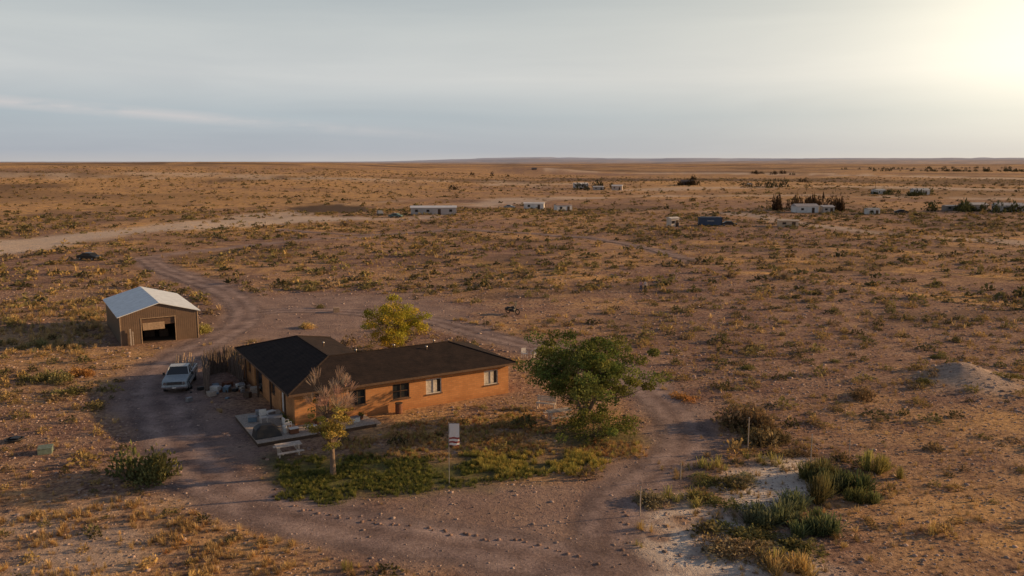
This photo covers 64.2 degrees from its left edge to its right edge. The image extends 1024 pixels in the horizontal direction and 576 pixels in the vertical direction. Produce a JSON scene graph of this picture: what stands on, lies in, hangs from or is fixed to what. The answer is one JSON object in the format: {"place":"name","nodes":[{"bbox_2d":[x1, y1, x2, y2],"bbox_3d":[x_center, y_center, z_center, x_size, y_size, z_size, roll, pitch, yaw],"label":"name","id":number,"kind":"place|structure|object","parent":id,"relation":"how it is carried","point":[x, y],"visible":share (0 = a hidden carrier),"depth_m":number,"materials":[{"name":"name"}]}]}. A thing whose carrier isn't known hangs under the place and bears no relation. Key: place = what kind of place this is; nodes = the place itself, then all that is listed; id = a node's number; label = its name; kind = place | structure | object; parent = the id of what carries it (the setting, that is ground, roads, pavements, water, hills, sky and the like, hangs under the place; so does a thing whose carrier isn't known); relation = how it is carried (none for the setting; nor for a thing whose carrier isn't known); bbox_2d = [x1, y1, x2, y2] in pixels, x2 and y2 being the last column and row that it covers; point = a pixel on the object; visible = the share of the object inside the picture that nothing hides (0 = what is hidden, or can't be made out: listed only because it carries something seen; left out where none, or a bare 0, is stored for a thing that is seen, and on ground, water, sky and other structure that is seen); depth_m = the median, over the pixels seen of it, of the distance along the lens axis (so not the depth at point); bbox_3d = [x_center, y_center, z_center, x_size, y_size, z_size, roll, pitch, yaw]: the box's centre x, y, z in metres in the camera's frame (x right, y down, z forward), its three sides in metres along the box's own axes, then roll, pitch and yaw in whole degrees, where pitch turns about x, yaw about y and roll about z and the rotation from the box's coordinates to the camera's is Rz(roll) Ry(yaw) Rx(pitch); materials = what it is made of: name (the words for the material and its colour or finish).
{"place":"outdoors","nodes":[
{"label":"outdoors","id":0,"kind":"place"},
{"bbox_2d":[0,495,386,575],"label":"dry grass","id":1,"kind":"structure","parent":0,"point":[175,537],"depth_m":40.21,"materials":[{"name":"yellow plant"}]},
{"bbox_2d":[288,426,298,434],"bbox_3d":[-14.803,9.658,55.380,0.640,0.390,0.480,-5,10,-31],"label":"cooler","id":2,"kind":"object","parent":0,"point":[294,430],"visible":1,"depth_m":55.21,"materials":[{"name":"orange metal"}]},
{"bbox_2d":[127,259,644,575],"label":"dirt road","id":3,"kind":"structure","parent":0,"point":[527,559],"depth_m":43.74,"materials":[{"name":"brown soil"}]},
{"bbox_2d":[161,352,197,391],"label":"pickup truck","id":4,"kind":"object","parent":3,"relation":"on","point":[178,375],"visible":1,"depth_m":67.08,"materials":[{"name":"white paint"}]},
{"bbox_2d":[255,308,711,556],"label":"dirt road","id":5,"kind":"structure","parent":0,"point":[603,525],"depth_m":51.03,"materials":[{"name":"brown soil"}]},
{"bbox_2d":[636,519,653,532],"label":"shrub","id":6,"kind":"object","parent":5,"relation":"on","point":[639,525],"visible":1,"depth_m":41.38,"materials":[{"name":"beige plant"}]},
{"bbox_2d":[321,403,647,459],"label":"dry grass","id":7,"kind":"structure","parent":0,"point":[610,445],"depth_m":54.25,"materials":[{"name":"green plant"}]},
{"bbox_2d":[288,229,690,259],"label":"dirt road","id":8,"kind":"structure","parent":0,"point":[663,252],"depth_m":199.01,"materials":[{"name":"beige soil"}]},
{"bbox_2d":[0,157,1023,575],"bbox_3d":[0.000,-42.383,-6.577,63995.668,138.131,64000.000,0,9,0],"label":"ground","id":9,"kind":"structure","parent":0,"point":[528,501],"depth_m":87.75,"materials":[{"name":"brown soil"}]},
{"bbox_2d":[18,337,49,348],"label":"shrub","id":10,"kind":"object","parent":9,"relation":"on","point":[41,342],"visible":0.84,"depth_m":82.92,"materials":[{"name":"green plant"}]},
{"bbox_2d":[37,444,53,454],"bbox_3d":[-29.974,10.376,52.444,0.860,0.410,0.860,-4,10,-23],"label":"utility box","id":11,"kind":"object","parent":9,"relation":"on","point":[45,449],"visible":1,"depth_m":52.16,"materials":[{"name":"metal"}]},
{"bbox_2d":[21,368,78,383],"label":"shrub","id":12,"kind":"object","parent":9,"relation":"on","point":[41,376],"visible":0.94,"depth_m":69.29,"materials":[{"name":"green plant"}]},
{"bbox_2d":[0,296,106,355],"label":"dry grass","id":13,"kind":"structure","parent":9,"relation":"on","point":[67,330],"depth_m":91.49,"materials":[{"name":"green plant"}]},
{"bbox_2d":[48,383,86,397],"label":"shrub","id":14,"kind":"object","parent":9,"relation":"on","point":[72,389],"visible":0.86,"depth_m":65.48,"materials":[{"name":"green plant"}]},
{"bbox_2d":[67,364,95,377],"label":"shrub","id":15,"kind":"object","parent":9,"relation":"on","point":[83,372],"visible":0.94,"depth_m":71.02,"materials":[{"name":"yellow plant"}]},
{"bbox_2d":[76,252,101,260],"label":"parked car","id":16,"kind":"object","parent":9,"relation":"on","point":[92,256],"visible":0.98,"depth_m":154.21,"materials":[{"name":"paint"}]},
{"bbox_2d":[104,439,183,488],"bbox_3d":[-21.822,10.195,48.622,4.562,2.287,3.465,6,11,36],"label":"shrub","id":17,"kind":"object","parent":9,"relation":"on","point":[153,467],"visible":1,"depth_m":48.06,"materials":[{"name":"green plant"}]},
{"bbox_2d":[103,286,199,345],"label":"metal garage","id":18,"kind":"structure","parent":9,"relation":"on","point":[139,315],"depth_m":85.64,"materials":[{"name":"brown metal"}]},
{"bbox_2d":[141,316,173,325],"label":"half open door","id":19,"kind":"structure","parent":18,"relation":"in","point":[167,320],"depth_m":84.55,"materials":[{"name":"brown metal"}]},
{"bbox_2d":[160,538,195,553],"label":"shrub","id":20,"kind":"object","parent":9,"relation":"on","point":[175,547],"visible":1,"depth_m":39.77,"materials":[{"name":"yellow plant"}]},
{"bbox_2d":[199,322,213,333],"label":"shrub","id":21,"kind":"object","parent":9,"relation":"on","point":[205,329],"visible":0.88,"depth_m":89.19,"materials":[{"name":"yellow plant"}]},
{"bbox_2d":[185,380,256,401],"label":"scrap pile","id":22,"kind":"object","parent":9,"relation":"on","point":[240,386],"visible":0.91,"depth_m":66.12,"materials":[{"name":"grey metal"}]},
{"bbox_2d":[201,344,243,393],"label":"stick fence","id":23,"kind":"object","parent":9,"relation":"on","point":[216,364],"visible":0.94,"depth_m":71.26,"materials":[{"name":"brown wood"}]},
{"bbox_2d":[243,357,293,423],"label":"wall","id":24,"kind":"structure","parent":9,"relation":"on","point":[265,394],"depth_m":62.82,"materials":[{"name":"brick"}]},
{"bbox_2d":[256,371,262,392],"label":"side glass","id":25,"kind":"object","parent":24,"relation":"attached to","point":[260,381],"visible":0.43,"depth_m":66.08,"materials":[{"name":"grey"}]},
{"bbox_2d":[273,440,303,457],"bbox_3d":[-14.230,10.283,51.952,1.600,0.745,1.700,-5,10,-28],"label":"picnic table","id":26,"kind":"object","parent":9,"relation":"on","point":[298,443],"visible":1,"depth_m":51.80,"materials":[{"name":"white wood"}]},
{"bbox_2d":[235,409,380,446],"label":"concrete patio","id":27,"kind":"structure","parent":9,"relation":"on","point":[365,422],"depth_m":56.78,"materials":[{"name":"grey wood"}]},
{"bbox_2d":[259,409,267,422],"bbox_3d":[-17.515,9.053,57.552,0.580,0.920,0.510,-5,10,-28],"label":"patio chair","id":28,"kind":"object","parent":27,"relation":"on","point":[262,412],"visible":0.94,"depth_m":57.63,"materials":[{"name":"white paint"}]},
{"bbox_2d":[252,423,286,439],"bbox_3d":[-16.275,9.483,54.946,2.255,0.869,1.100,-5,10,-30],"label":"dome tent","id":29,"kind":"object","parent":27,"relation":"on","point":[264,430],"visible":1,"depth_m":54.50,"materials":[{"name":"grey fabric"}]},
{"bbox_2d":[298,322,317,329],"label":"shrub","id":30,"kind":"object","parent":9,"relation":"on","point":[306,325],"visible":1,"depth_m":91.54,"materials":[{"name":"yellow plant"}]},
{"bbox_2d":[301,365,357,474],"bbox_3d":[-10.781,7.938,48.290,3.430,6.703,3.744,0,9,0],"label":"slender tree","id":31,"kind":"object","parent":9,"relation":"on","point":[327,428],"visible":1,"depth_m":48.15,"materials":[{"name":"green plant"}]},
{"bbox_2d":[340,557,354,571],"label":"shrub","id":32,"kind":"object","parent":9,"relation":"on","point":[345,565],"visible":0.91,"depth_m":37.33,"materials":[{"name":"green plant"}]},
{"bbox_2d":[360,293,431,347],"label":"yellow green tree","id":33,"kind":"object","parent":9,"relation":"on","point":[403,320],"visible":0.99,"depth_m":78.78,"materials":[{"name":"green plant"}]},
{"bbox_2d":[395,404,402,413],"bbox_3d":[-8.398,8.937,60.614,0.556,0.750,0.556,-5,10,-30],"label":"rain barrel","id":34,"kind":"object","parent":9,"relation":"on","point":[398,409],"visible":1,"depth_m":60.40,"materials":[{"name":"orange metal"}]},
{"bbox_2d":[293,366,507,425],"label":"front wall","id":35,"kind":"structure","parent":9,"relation":"on","point":[462,386],"depth_m":61.89,"materials":[{"name":"brick"}]},
{"bbox_2d":[315,392,328,419],"bbox_3d":[-13.540,8.425,58.203,1.000,2.000,0.050,-5,10,-30],"label":"front door","id":36,"kind":"structure","parent":35,"relation":"attached to","point":[317,409],"depth_m":58.12,"materials":[{"name":"brown wood"}]},
{"bbox_2d":[349,389,365,405],"bbox_3d":[-11.270,7.959,59.414,1.250,1.150,0.070,-5,10,-30],"label":"window frame","id":37,"kind":"object","parent":35,"relation":"attached to","point":[364,396],"visible":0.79,"depth_m":59.55,"materials":[{"name":"metal"}]},
{"bbox_2d":[350,390,364,404],"bbox_3d":[-11.303,7.951,59.469,1.250,1.150,0.022,-5,10,-30],"label":"glass","id":38,"kind":"object","parent":37,"relation":"attached to","point":[358,393],"visible":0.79,"depth_m":59.54,"materials":[{"name":"grey"}]},
{"bbox_2d":[235,336,515,394],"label":"roof","id":39,"kind":"structure","parent":35,"relation":"on","point":[287,366],"depth_m":62.98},
{"bbox_2d":[287,356,328,395],"bbox_3d":[-14.642,6.276,58.915,0.124,1.486,6.041,2,9,14],"label":"ridge cap","id":40,"kind":"object","parent":39,"relation":"on","point":[310,373],"visible":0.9,"depth_m":58.74,"materials":[{"name":"black"}]},
{"bbox_2d":[235,349,515,397],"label":"fascia","id":41,"kind":"structure","parent":39,"relation":"attached to","point":[364,385],"depth_m":60.92,"materials":[{"name":"brown wood"}]},
{"bbox_2d":[328,341,447,356],"bbox_3d":[-9.560,4.771,64.207,10.050,0.135,0.135,-5,10,-30],"label":"ridge cap","id":42,"kind":"object","parent":39,"relation":"on","point":[387,348],"visible":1,"depth_m":63.98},
{"bbox_2d":[448,341,515,361],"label":"ridge cap","id":43,"kind":"object","parent":39,"relation":"on","point":[482,351],"visible":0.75,"depth_m":66.00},
{"bbox_2d":[392,382,408,398],"bbox_3d":[-8.340,7.695,61.119,1.350,1.150,0.070,-5,10,-30],"label":"window frame","id":44,"kind":"object","parent":35,"relation":"attached to","point":[401,390],"visible":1,"depth_m":61.12,"materials":[{"name":"metal"}]},
{"bbox_2d":[393,383,407,397],"bbox_3d":[-8.373,7.686,61.174,1.350,1.150,0.021,-5,10,-30],"label":"glass","id":45,"kind":"object","parent":44,"relation":"attached to","point":[403,393],"visible":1,"depth_m":61.17,"materials":[{"name":"grey glass"}]},
{"bbox_2d":[426,378,440,393],"bbox_3d":[-6.014,7.484,62.473,1.300,1.150,0.070,-5,10,-30],"label":"window frame","id":46,"kind":"object","parent":35,"relation":"attached to","point":[433,386],"visible":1,"depth_m":62.48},
{"bbox_2d":[426,379,436,392],"bbox_3d":[-6.141,7.489,62.443,0.870,0.990,0.017,-5,10,-30],"label":"curtain","id":47,"kind":"object","parent":46,"relation":"hanging from","point":[429,384],"visible":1,"depth_m":62.41,"materials":[{"name":"fabric"}]},
{"bbox_2d":[484,369,497,384],"bbox_3d":[-1.705,7.095,64.981,1.250,1.150,0.070,-5,10,-30],"label":"window frame","id":48,"kind":"object","parent":35,"relation":"attached to","point":[490,377],"visible":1,"depth_m":64.99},
{"bbox_2d":[484,371,493,383],"bbox_3d":[-1.833,7.100,64.951,0.820,0.990,0.017,-5,10,-30],"label":"curtain","id":49,"kind":"object","parent":48,"relation":"hanging from","point":[487,377],"visible":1,"depth_m":64.92,"materials":[{"name":"fabric"}]},
{"bbox_2d":[272,451,588,506],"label":"lawn grass","id":50,"kind":"structure","parent":9,"relation":"on","point":[371,481],"depth_m":48.23,"materials":[{"name":"green plant"}]},
{"bbox_2d":[410,205,456,214],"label":"long shed","id":51,"kind":"structure","parent":9,"relation":"on","point":[442,209],"depth_m":279.31,"materials":[{"name":"white metal"}]},
{"bbox_2d":[272,488,621,567],"bbox_3d":[-4.500,12.247,41.633,20.619,0.199,1.857,4,10,24],"label":"stone border","id":52,"kind":"object","parent":9,"relation":"on","point":[498,539],"visible":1,"depth_m":40.92,"materials":[{"name":"stone"}]},
{"bbox_2d":[448,422,458,484],"bbox_3d":[-3.332,9.533,46.991,0.641,3.750,0.126,0,9,0],"label":"sign","id":53,"kind":"object","parent":9,"relation":"on","point":[453,434],"visible":1,"depth_m":46.81,"materials":[{"name":"grey metal"}]},
{"bbox_2d":[0,206,1023,312],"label":"desert shrubs","id":54,"kind":"object","parent":9,"relation":"on","point":[778,274],"visible":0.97,"depth_m":170.27,"materials":[{"name":"brown plant"}]},
{"bbox_2d":[0,277,1023,575],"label":"desert shrubs","id":55,"kind":"object","parent":9,"relation":"on","point":[722,335],"visible":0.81,"depth_m":73.81,"materials":[{"name":"brown plant"}]},
{"bbox_2d":[0,362,1023,575],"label":"gravel stones","id":56,"kind":"object","parent":9,"relation":"on","point":[614,544],"visible":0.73,"depth_m":48.09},
{"bbox_2d":[0,166,1023,219],"bbox_3d":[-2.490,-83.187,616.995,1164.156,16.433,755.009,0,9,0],"label":"desert shrubs","id":57,"kind":"object","parent":9,"relation":"on","point":[456,195],"visible":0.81,"depth_m":523.06,"materials":[{"name":"brown plant"}]},
{"bbox_2d":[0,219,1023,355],"bbox_3d":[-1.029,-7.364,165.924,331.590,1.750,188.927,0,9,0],"label":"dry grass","id":58,"kind":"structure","parent":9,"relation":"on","point":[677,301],"depth_m":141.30,"materials":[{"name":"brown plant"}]},
{"bbox_2d":[0,269,1023,412],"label":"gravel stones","id":59,"kind":"object","parent":9,"relation":"on","point":[884,334],"visible":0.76,"depth_m":96.22,"materials":[{"name":"brown gravel"}]},
{"bbox_2d":[505,302,519,314],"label":"motorcycle","id":60,"kind":"object","parent":9,"relation":"on","point":[508,308],"visible":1,"depth_m":99.75,"materials":[{"name":"black metal"}]},
{"bbox_2d":[524,203,543,208],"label":"walls","id":61,"kind":"structure","parent":9,"relation":"on","point":[535,206],"depth_m":326.92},
{"bbox_2d":[536,394,556,408],"bbox_3d":[2.591,8.644,61.749,1.500,0.980,0.550,3,9,17],"label":"garden bench","id":62,"kind":"object","parent":9,"relation":"on","point":[542,398],"visible":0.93,"depth_m":61.80,"materials":[{"name":"white wood"}]},
{"bbox_2d":[543,407,572,421],"bbox_3d":[3.404,9.183,59.045,1.800,0.745,1.700,-4,10,-23],"label":"picnic table","id":63,"kind":"object","parent":9,"relation":"on","point":[563,410],"visible":0.82,"depth_m":58.87,"materials":[{"name":"grey wood"}]},
{"bbox_2d":[513,329,674,425],"bbox_3d":[5.333,6.308,57.989,10.180,7.023,12.370,-5,10,-30],"label":"shade tree","id":64,"kind":"object","parent":9,"relation":"on","point":[600,366],"visible":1,"depth_m":56.45,"materials":[{"name":"green plant"}]},
{"bbox_2d":[553,408,640,443],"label":"shade tree undergrowth","id":65,"kind":"object","parent":9,"relation":"on","point":[602,428],"visible":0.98,"depth_m":55.12,"materials":[{"name":"green plant"}]},
{"bbox_2d":[448,169,808,189],"bbox_3d":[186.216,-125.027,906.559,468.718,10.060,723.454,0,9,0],"label":"distant trees","id":66,"kind":"object","parent":9,"relation":"on","point":[692,179],"visible":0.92,"depth_m":716.52,"materials":[{"name":"green plant"}]},
{"bbox_2d":[618,472,673,555],"bbox_3d":[6.981,11.864,44.063,1.579,0.182,11.218,4,10,23],"label":"stone border","id":67,"kind":"object","parent":9,"relation":"on","point":[626,515],"visible":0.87,"depth_m":42.13,"materials":[{"name":"stone"}]},
{"bbox_2d":[630,489,674,510],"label":"shrub","id":68,"kind":"object","parent":9,"relation":"on","point":[652,496],"visible":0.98,"depth_m":44.55,"materials":[{"name":"green plant"}]},
{"bbox_2d":[666,217,678,226],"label":"tool shed","id":69,"kind":"structure","parent":9,"relation":"on","point":[673,221],"depth_m":231.36,"materials":[{"name":"white metal"}]},
{"bbox_2d":[656,485,707,507],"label":"shrub","id":70,"kind":"object","parent":9,"relation":"on","point":[672,497],"visible":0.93,"depth_m":45.03,"materials":[{"name":"green plant"}]},
{"bbox_2d":[669,390,702,403],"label":"shrub","id":71,"kind":"object","parent":9,"relation":"on","point":[684,396],"visible":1,"depth_m":64.28,"materials":[{"name":"yellow plant"}]},
{"bbox_2d":[698,216,722,224],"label":"shipping container","id":72,"kind":"object","parent":9,"relation":"on","point":[710,220],"visible":0.95,"depth_m":232.64,"materials":[{"name":"blue metal"}]},
{"bbox_2d":[696,453,731,470],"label":"shrub","id":73,"kind":"object","parent":9,"relation":"on","point":[701,462],"visible":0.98,"depth_m":49.88,"materials":[{"name":"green plant"}]},
{"bbox_2d":[677,489,751,512],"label":"shrub","id":74,"kind":"object","parent":9,"relation":"on","point":[709,500],"visible":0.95,"depth_m":44.51,"materials":[{"name":"green plant"}]},
{"bbox_2d":[687,470,746,491],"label":"shrub","id":75,"kind":"object","parent":9,"relation":"on","point":[712,482],"visible":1,"depth_m":47.14,"materials":[{"name":"green plant"}]},
{"bbox_2d":[693,532,791,572],"bbox_3d":[11.126,12.380,38.854,4.657,0.767,3.672,0,9,0],"label":"shrub","id":76,"kind":"object","parent":9,"relation":"on","point":[731,548],"visible":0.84,"depth_m":38.80,"materials":[{"name":"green plant"}]},
{"bbox_2d":[725,470,762,489],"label":"shrub","id":77,"kind":"object","parent":9,"relation":"on","point":[748,480],"visible":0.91,"depth_m":47.34,"materials":[{"name":"green plant"}]},
{"bbox_2d":[709,519,782,547],"bbox_3d":[11.753,12.137,40.645,3.604,0.686,3.380,0,9,0],"label":"shrub","id":78,"kind":"object","parent":9,"relation":"on","point":[745,534],"visible":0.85,"depth_m":40.73,"materials":[{"name":"green plant"}]},
{"bbox_2d":[710,400,783,433],"bbox_3d":[16.489,8.916,57.600,5.158,2.007,4.499,4,10,25],"label":"shrub","id":79,"kind":"object","parent":9,"relation":"on","point":[737,417],"visible":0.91,"depth_m":56.98,"materials":[{"name":"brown plant"}]},
{"bbox_2d":[731,506,786,529],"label":"shrub","id":80,"kind":"object","parent":9,"relation":"on","point":[747,515],"visible":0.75,"depth_m":42.12,"materials":[{"name":"green plant"}]},
{"bbox_2d":[740,450,789,465],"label":"shrub","id":81,"kind":"object","parent":9,"relation":"on","point":[763,462],"visible":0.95,"depth_m":50.86,"materials":[{"name":"green plant"}]},
{"bbox_2d":[738,423,798,448],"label":"shrub","id":82,"kind":"object","parent":9,"relation":"on","point":[779,437],"visible":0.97,"depth_m":54.04,"materials":[{"name":"green plant"}]},
{"bbox_2d":[638,422,903,575],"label":"garden grass","id":83,"kind":"structure","parent":9,"relation":"on","point":[835,535],"depth_m":48.41,"materials":[{"name":"green plant"}]},
{"bbox_2d":[738,486,815,529],"bbox_3d":[14.273,11.476,42.892,5.098,1.226,3.471,-6,10,-32],"label":"yucca plant","id":84,"kind":"object","parent":9,"relation":"on","point":[792,506],"visible":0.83,"depth_m":42.80,"materials":[{"name":"green plant"}]},
{"bbox_2d":[753,545,801,565],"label":"shrub","id":85,"kind":"object","parent":9,"relation":"on","point":[774,551],"visible":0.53,"depth_m":38.35,"materials":[{"name":"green plant"}]},
{"bbox_2d":[777,219,799,226],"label":"tan shed","id":86,"kind":"structure","parent":9,"relation":"on","point":[782,222],"depth_m":227.99,"materials":[{"name":"beige metal"}]},
{"bbox_2d":[756,549,822,575],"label":"shrub","id":87,"kind":"object","parent":9,"relation":"on","point":[801,563],"visible":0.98,"depth_m":37.16,"materials":[{"name":"yellow plant"}]},
{"bbox_2d":[773,446,817,460],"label":"shrub","id":88,"kind":"object","parent":9,"relation":"on","point":[791,452],"visible":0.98,"depth_m":51.90,"materials":[{"name":"green plant"}]},
{"bbox_2d":[761,530,830,563],"bbox_3d":[13.722,12.271,39.728,3.797,0.675,2.380,8,12,41],"label":"shrub","id":89,"kind":"object","parent":9,"relation":"on","point":[791,542],"visible":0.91,"depth_m":39.33,"materials":[{"name":"green plant"}]},
{"bbox_2d":[573,165,1022,189],"bbox_3d":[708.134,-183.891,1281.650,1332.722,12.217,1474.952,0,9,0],"label":"distant trees","id":90,"kind":"object","parent":9,"relation":"on","point":[782,183],"visible":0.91,"depth_m":1524.22,"materials":[{"name":"green plant"}]},
{"bbox_2d":[791,206,818,212],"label":"walls","id":91,"kind":"structure","parent":9,"relation":"on","point":[807,209],"depth_m":290.92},
{"bbox_2d":[772,190,845,210],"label":"distant trees","id":92,"kind":"object","parent":9,"relation":"on","point":[837,204],"visible":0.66,"depth_m":305.07,"materials":[{"name":"green plant"}]},
{"bbox_2d":[791,456,838,479],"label":"yucca plant","id":93,"kind":"object","parent":9,"relation":"on","point":[806,466],"visible":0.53,"depth_m":48.13,"materials":[{"name":"green plant"}]},
{"bbox_2d":[784,506,852,538],"bbox_3d":[15.366,11.834,40.872,3.011,1.137,3.680,8,12,42],"label":"yucca plant","id":94,"kind":"object","parent":9,"relation":"on","point":[818,524],"visible":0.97,"depth_m":40.88,"materials":[{"name":"green plant"}]},
{"bbox_2d":[801,470,838,505],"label":"yucca plant","id":95,"kind":"object","parent":9,"relation":"on","point":[820,491],"visible":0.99,"depth_m":44.56,"materials":[{"name":"green plant"}]},
{"bbox_2d":[800,466,883,493],"bbox_3d":[18.745,10.871,46.595,4.644,1.286,2.990,3,9,17],"label":"yucca plant","id":96,"kind":"object","parent":9,"relation":"on","point":[843,480],"visible":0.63,"depth_m":46.31,"materials":[{"name":"green plant"}]},
{"bbox_2d":[840,486,886,504],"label":"yucca plant","id":97,"kind":"object","parent":9,"relation":"on","point":[859,495],"visible":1,"depth_m":44.70,"materials":[{"name":"green plant"}]},
{"bbox_2d":[849,386,878,402],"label":"shrub","id":98,"kind":"object","parent":9,"relation":"on","point":[863,393],"visible":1,"depth_m":64.40,"materials":[{"name":"brown plant"}]},
{"bbox_2d":[852,448,907,478],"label":"yucca plant","id":99,"kind":"object","parent":9,"relation":"on","point":[882,463],"visible":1,"depth_m":49.02,"materials":[{"name":"green plant"}]},
{"bbox_2d":[892,516,943,535],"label":"shrub","id":100,"kind":"object","parent":9,"relation":"on","point":[900,522],"visible":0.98,"depth_m":41.35,"materials":[{"name":"brown plant"}]},
{"bbox_2d":[916,377,935,384],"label":"shrub","id":101,"kind":"object","parent":9,"relation":"on","point":[926,380],"visible":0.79,"depth_m":68.35,"materials":[{"name":"green plant"}]},
{"bbox_2d":[867,188,1023,214],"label":"distant trees","id":102,"kind":"object","parent":9,"relation":"on","point":[963,207],"visible":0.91,"depth_m":293.24,"materials":[{"name":"green plant"}]},
{"bbox_2d":[941,205,956,210],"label":"farm shed","id":103,"kind":"structure","parent":9,"relation":"on","point":[948,207],"depth_m":300.34,"materials":[{"name":"white metal"}]},
{"bbox_2d":[992,371,1023,380],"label":"shrub","id":104,"kind":"object","parent":9,"relation":"on","point":[1013,376],"visible":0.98,"depth_m":68.63,"materials":[{"name":"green plant"}]},
{"bbox_2d":[0,0,1023,161],"label":"sky","id":105,"kind":"structure","parent":0,"point":[81,80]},
{"bbox_2d":[458,446,613,479],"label":"lawn grass","id":106,"kind":"structure","parent":0,"point":[593,461],"depth_m":50.31,"materials":[{"name":"green plant"}]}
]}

